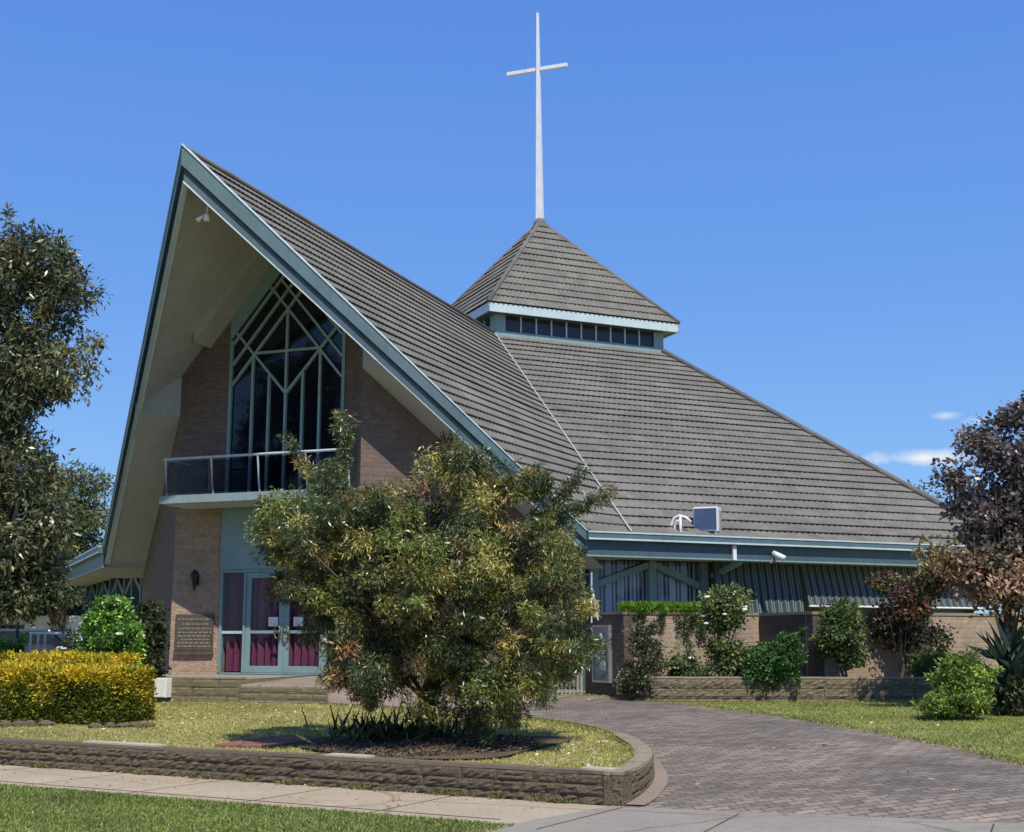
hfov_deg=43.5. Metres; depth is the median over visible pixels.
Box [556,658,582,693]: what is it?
garden gate
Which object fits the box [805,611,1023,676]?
garden wall
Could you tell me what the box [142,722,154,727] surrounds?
edging stone
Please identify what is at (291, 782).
wall weeds
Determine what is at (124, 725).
edging stone
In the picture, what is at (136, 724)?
edging stone
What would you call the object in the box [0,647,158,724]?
golden hedge
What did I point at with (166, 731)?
lawn grass
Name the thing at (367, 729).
strappy plant
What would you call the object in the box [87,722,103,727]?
edging stone
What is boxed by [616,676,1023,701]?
planter wall
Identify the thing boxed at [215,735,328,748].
lawn slab
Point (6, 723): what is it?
edging stone
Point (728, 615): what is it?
tall white rose
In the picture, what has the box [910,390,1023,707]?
purple leaved tree
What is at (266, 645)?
door
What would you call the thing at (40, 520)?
gum tree
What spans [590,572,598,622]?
stay pole
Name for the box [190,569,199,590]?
wall lantern
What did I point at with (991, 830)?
concrete joints
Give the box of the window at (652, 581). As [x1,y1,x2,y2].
[586,559,708,611]
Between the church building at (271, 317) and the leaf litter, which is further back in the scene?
the church building at (271, 317)
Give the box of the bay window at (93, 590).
[83,585,96,639]
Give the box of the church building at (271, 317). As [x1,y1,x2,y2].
[51,13,989,694]
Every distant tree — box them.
[907,471,984,516]
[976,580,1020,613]
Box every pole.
[15,613,18,642]
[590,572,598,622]
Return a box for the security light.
[770,551,785,562]
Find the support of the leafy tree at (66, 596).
on the ground
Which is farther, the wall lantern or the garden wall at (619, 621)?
the wall lantern
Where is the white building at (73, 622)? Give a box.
[0,616,81,643]
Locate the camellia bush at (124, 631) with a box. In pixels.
[72,594,149,667]
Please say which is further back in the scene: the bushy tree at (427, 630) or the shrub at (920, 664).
the shrub at (920, 664)
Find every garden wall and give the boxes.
[585,611,634,696]
[623,611,758,678]
[758,611,824,676]
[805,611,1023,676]
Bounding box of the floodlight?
[196,205,209,222]
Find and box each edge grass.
[328,702,637,776]
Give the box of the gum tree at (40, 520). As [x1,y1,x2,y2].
[0,202,113,626]
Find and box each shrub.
[0,631,28,654]
[905,638,957,676]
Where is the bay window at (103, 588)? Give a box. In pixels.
[95,579,109,639]
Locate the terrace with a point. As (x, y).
(224, 675)
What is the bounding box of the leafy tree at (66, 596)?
[16,454,114,631]
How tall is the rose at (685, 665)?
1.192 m
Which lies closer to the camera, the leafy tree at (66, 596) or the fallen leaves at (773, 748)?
the fallen leaves at (773, 748)
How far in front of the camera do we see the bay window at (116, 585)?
34.27 m
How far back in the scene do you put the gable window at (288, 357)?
26.50 m
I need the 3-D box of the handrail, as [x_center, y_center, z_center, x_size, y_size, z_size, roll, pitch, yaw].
[-8.642,4.791,24.713,1.790,1.242,0.072,-4,-11,23]
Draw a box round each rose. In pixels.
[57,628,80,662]
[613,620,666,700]
[651,637,726,678]
[695,580,757,678]
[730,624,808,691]
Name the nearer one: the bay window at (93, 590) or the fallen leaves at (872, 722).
the fallen leaves at (872, 722)
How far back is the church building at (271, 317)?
27.25 m
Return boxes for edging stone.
[0,720,11,726]
[12,720,24,726]
[24,720,36,726]
[37,720,55,725]
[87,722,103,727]
[104,722,115,727]
[115,723,129,727]
[129,722,142,727]
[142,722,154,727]
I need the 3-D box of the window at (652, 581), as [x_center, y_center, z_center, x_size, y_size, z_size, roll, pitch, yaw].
[2.877,4.253,27.184,2.905,2.350,0.281,4,-11,-24]
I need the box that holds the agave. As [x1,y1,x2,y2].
[965,615,1023,716]
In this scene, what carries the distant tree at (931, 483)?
on the ground
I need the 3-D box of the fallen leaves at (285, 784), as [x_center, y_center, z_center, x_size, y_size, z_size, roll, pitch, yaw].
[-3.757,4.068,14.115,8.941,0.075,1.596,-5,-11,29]
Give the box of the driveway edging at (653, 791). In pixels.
[627,757,667,804]
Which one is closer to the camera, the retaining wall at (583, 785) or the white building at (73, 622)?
the retaining wall at (583, 785)
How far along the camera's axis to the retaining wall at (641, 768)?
12.92 m
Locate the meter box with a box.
[154,678,171,701]
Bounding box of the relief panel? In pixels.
[592,625,611,682]
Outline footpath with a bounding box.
[0,765,606,823]
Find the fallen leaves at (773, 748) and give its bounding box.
[497,699,1011,796]
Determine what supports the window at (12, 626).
in the white building at (73, 622)
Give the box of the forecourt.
[241,675,568,710]
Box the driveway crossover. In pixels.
[471,806,1023,831]
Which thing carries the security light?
attached to the church building at (271, 317)
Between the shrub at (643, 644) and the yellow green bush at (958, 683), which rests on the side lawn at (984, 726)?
the yellow green bush at (958, 683)
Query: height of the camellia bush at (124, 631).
2.049 m
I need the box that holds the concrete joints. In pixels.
[1,767,994,831]
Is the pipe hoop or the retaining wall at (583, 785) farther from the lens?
the pipe hoop
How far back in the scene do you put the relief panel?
24.38 m
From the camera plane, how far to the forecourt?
22.97 m
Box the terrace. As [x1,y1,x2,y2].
[162,674,309,678]
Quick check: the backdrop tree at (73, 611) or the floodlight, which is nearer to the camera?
the floodlight
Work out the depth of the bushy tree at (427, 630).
14.90 m
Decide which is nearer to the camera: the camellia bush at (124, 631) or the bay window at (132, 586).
the camellia bush at (124, 631)
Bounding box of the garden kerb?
[319,702,624,733]
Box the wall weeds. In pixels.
[27,761,570,803]
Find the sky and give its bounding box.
[0,0,1023,613]
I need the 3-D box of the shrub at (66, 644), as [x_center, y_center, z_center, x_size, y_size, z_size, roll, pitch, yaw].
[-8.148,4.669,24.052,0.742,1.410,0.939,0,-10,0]
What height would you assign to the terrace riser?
0.584 m
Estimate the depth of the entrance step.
22.65 m
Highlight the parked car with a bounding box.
[0,629,76,662]
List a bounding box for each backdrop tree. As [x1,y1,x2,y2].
[0,587,49,628]
[10,588,84,627]
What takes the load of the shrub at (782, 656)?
on the garden soil
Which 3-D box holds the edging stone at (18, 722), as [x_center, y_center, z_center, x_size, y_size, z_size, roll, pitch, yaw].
[-7.258,4.540,18.849,0.267,0.134,0.143,0,-10,0]
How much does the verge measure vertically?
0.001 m
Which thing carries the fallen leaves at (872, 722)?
on the side lawn at (984, 726)
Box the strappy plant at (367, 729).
[293,699,490,745]
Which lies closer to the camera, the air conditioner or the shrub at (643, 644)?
the shrub at (643, 644)
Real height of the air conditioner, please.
0.880 m
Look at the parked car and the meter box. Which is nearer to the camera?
the meter box
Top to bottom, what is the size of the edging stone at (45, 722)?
0.133 m
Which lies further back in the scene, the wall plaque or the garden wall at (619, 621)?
the wall plaque
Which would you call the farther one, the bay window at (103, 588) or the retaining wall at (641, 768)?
the bay window at (103, 588)
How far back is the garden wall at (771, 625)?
23.95 m
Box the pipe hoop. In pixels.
[670,514,691,531]
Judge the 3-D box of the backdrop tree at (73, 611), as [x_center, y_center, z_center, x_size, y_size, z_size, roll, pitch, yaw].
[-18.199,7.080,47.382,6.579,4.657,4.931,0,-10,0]
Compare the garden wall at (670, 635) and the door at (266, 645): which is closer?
the garden wall at (670, 635)
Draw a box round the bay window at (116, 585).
[109,578,124,620]
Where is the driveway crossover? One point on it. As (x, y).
(629, 819)
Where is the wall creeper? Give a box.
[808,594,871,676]
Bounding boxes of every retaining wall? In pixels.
[0,737,631,805]
[604,734,654,805]
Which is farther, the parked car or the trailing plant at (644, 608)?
the parked car
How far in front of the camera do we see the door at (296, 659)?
25.75 m
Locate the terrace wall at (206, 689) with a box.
[151,677,246,702]
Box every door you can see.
[154,679,164,696]
[244,572,284,672]
[282,573,323,672]
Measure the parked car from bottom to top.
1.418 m
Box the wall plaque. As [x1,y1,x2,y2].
[173,614,213,654]
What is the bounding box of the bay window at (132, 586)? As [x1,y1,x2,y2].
[123,578,141,609]
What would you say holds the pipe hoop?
attached to the church building at (271, 317)
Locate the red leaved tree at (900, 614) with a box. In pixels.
[861,556,965,676]
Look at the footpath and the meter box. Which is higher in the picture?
the meter box
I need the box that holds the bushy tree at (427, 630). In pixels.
[243,409,617,750]
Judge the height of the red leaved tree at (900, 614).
2.782 m
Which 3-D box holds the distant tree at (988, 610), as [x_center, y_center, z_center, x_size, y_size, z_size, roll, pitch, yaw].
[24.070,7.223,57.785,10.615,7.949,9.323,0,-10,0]
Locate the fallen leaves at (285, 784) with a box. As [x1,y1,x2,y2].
[0,764,562,820]
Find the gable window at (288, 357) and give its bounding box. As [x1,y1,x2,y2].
[225,265,345,492]
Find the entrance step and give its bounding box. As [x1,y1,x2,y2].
[239,686,335,703]
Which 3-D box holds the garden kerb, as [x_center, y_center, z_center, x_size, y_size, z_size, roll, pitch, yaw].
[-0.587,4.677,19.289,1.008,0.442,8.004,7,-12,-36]
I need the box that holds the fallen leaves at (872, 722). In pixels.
[725,701,995,741]
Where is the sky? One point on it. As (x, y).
(825, 198)
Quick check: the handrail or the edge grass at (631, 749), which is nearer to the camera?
the edge grass at (631, 749)
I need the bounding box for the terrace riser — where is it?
[237,676,304,696]
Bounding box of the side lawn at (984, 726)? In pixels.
[567,691,1023,763]
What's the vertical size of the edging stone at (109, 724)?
0.118 m
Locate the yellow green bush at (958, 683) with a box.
[910,646,1004,720]
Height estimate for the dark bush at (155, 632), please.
2.048 m
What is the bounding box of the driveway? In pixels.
[517,693,1023,822]
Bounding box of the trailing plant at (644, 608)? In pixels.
[616,600,719,642]
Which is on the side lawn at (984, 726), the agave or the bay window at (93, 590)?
the agave
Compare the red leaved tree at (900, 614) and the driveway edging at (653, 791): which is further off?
the red leaved tree at (900, 614)
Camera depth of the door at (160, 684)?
23.39 m
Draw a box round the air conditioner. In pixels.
[693,506,721,534]
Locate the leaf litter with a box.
[317,732,540,756]
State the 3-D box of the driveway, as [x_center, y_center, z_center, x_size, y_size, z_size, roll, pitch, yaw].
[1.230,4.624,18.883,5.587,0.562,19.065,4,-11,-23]
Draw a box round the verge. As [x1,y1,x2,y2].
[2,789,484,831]
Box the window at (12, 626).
[0,625,23,628]
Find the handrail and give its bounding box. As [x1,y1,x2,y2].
[29,632,82,652]
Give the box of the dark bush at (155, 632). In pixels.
[129,597,171,677]
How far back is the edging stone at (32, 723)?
18.81 m
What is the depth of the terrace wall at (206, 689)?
23.26 m

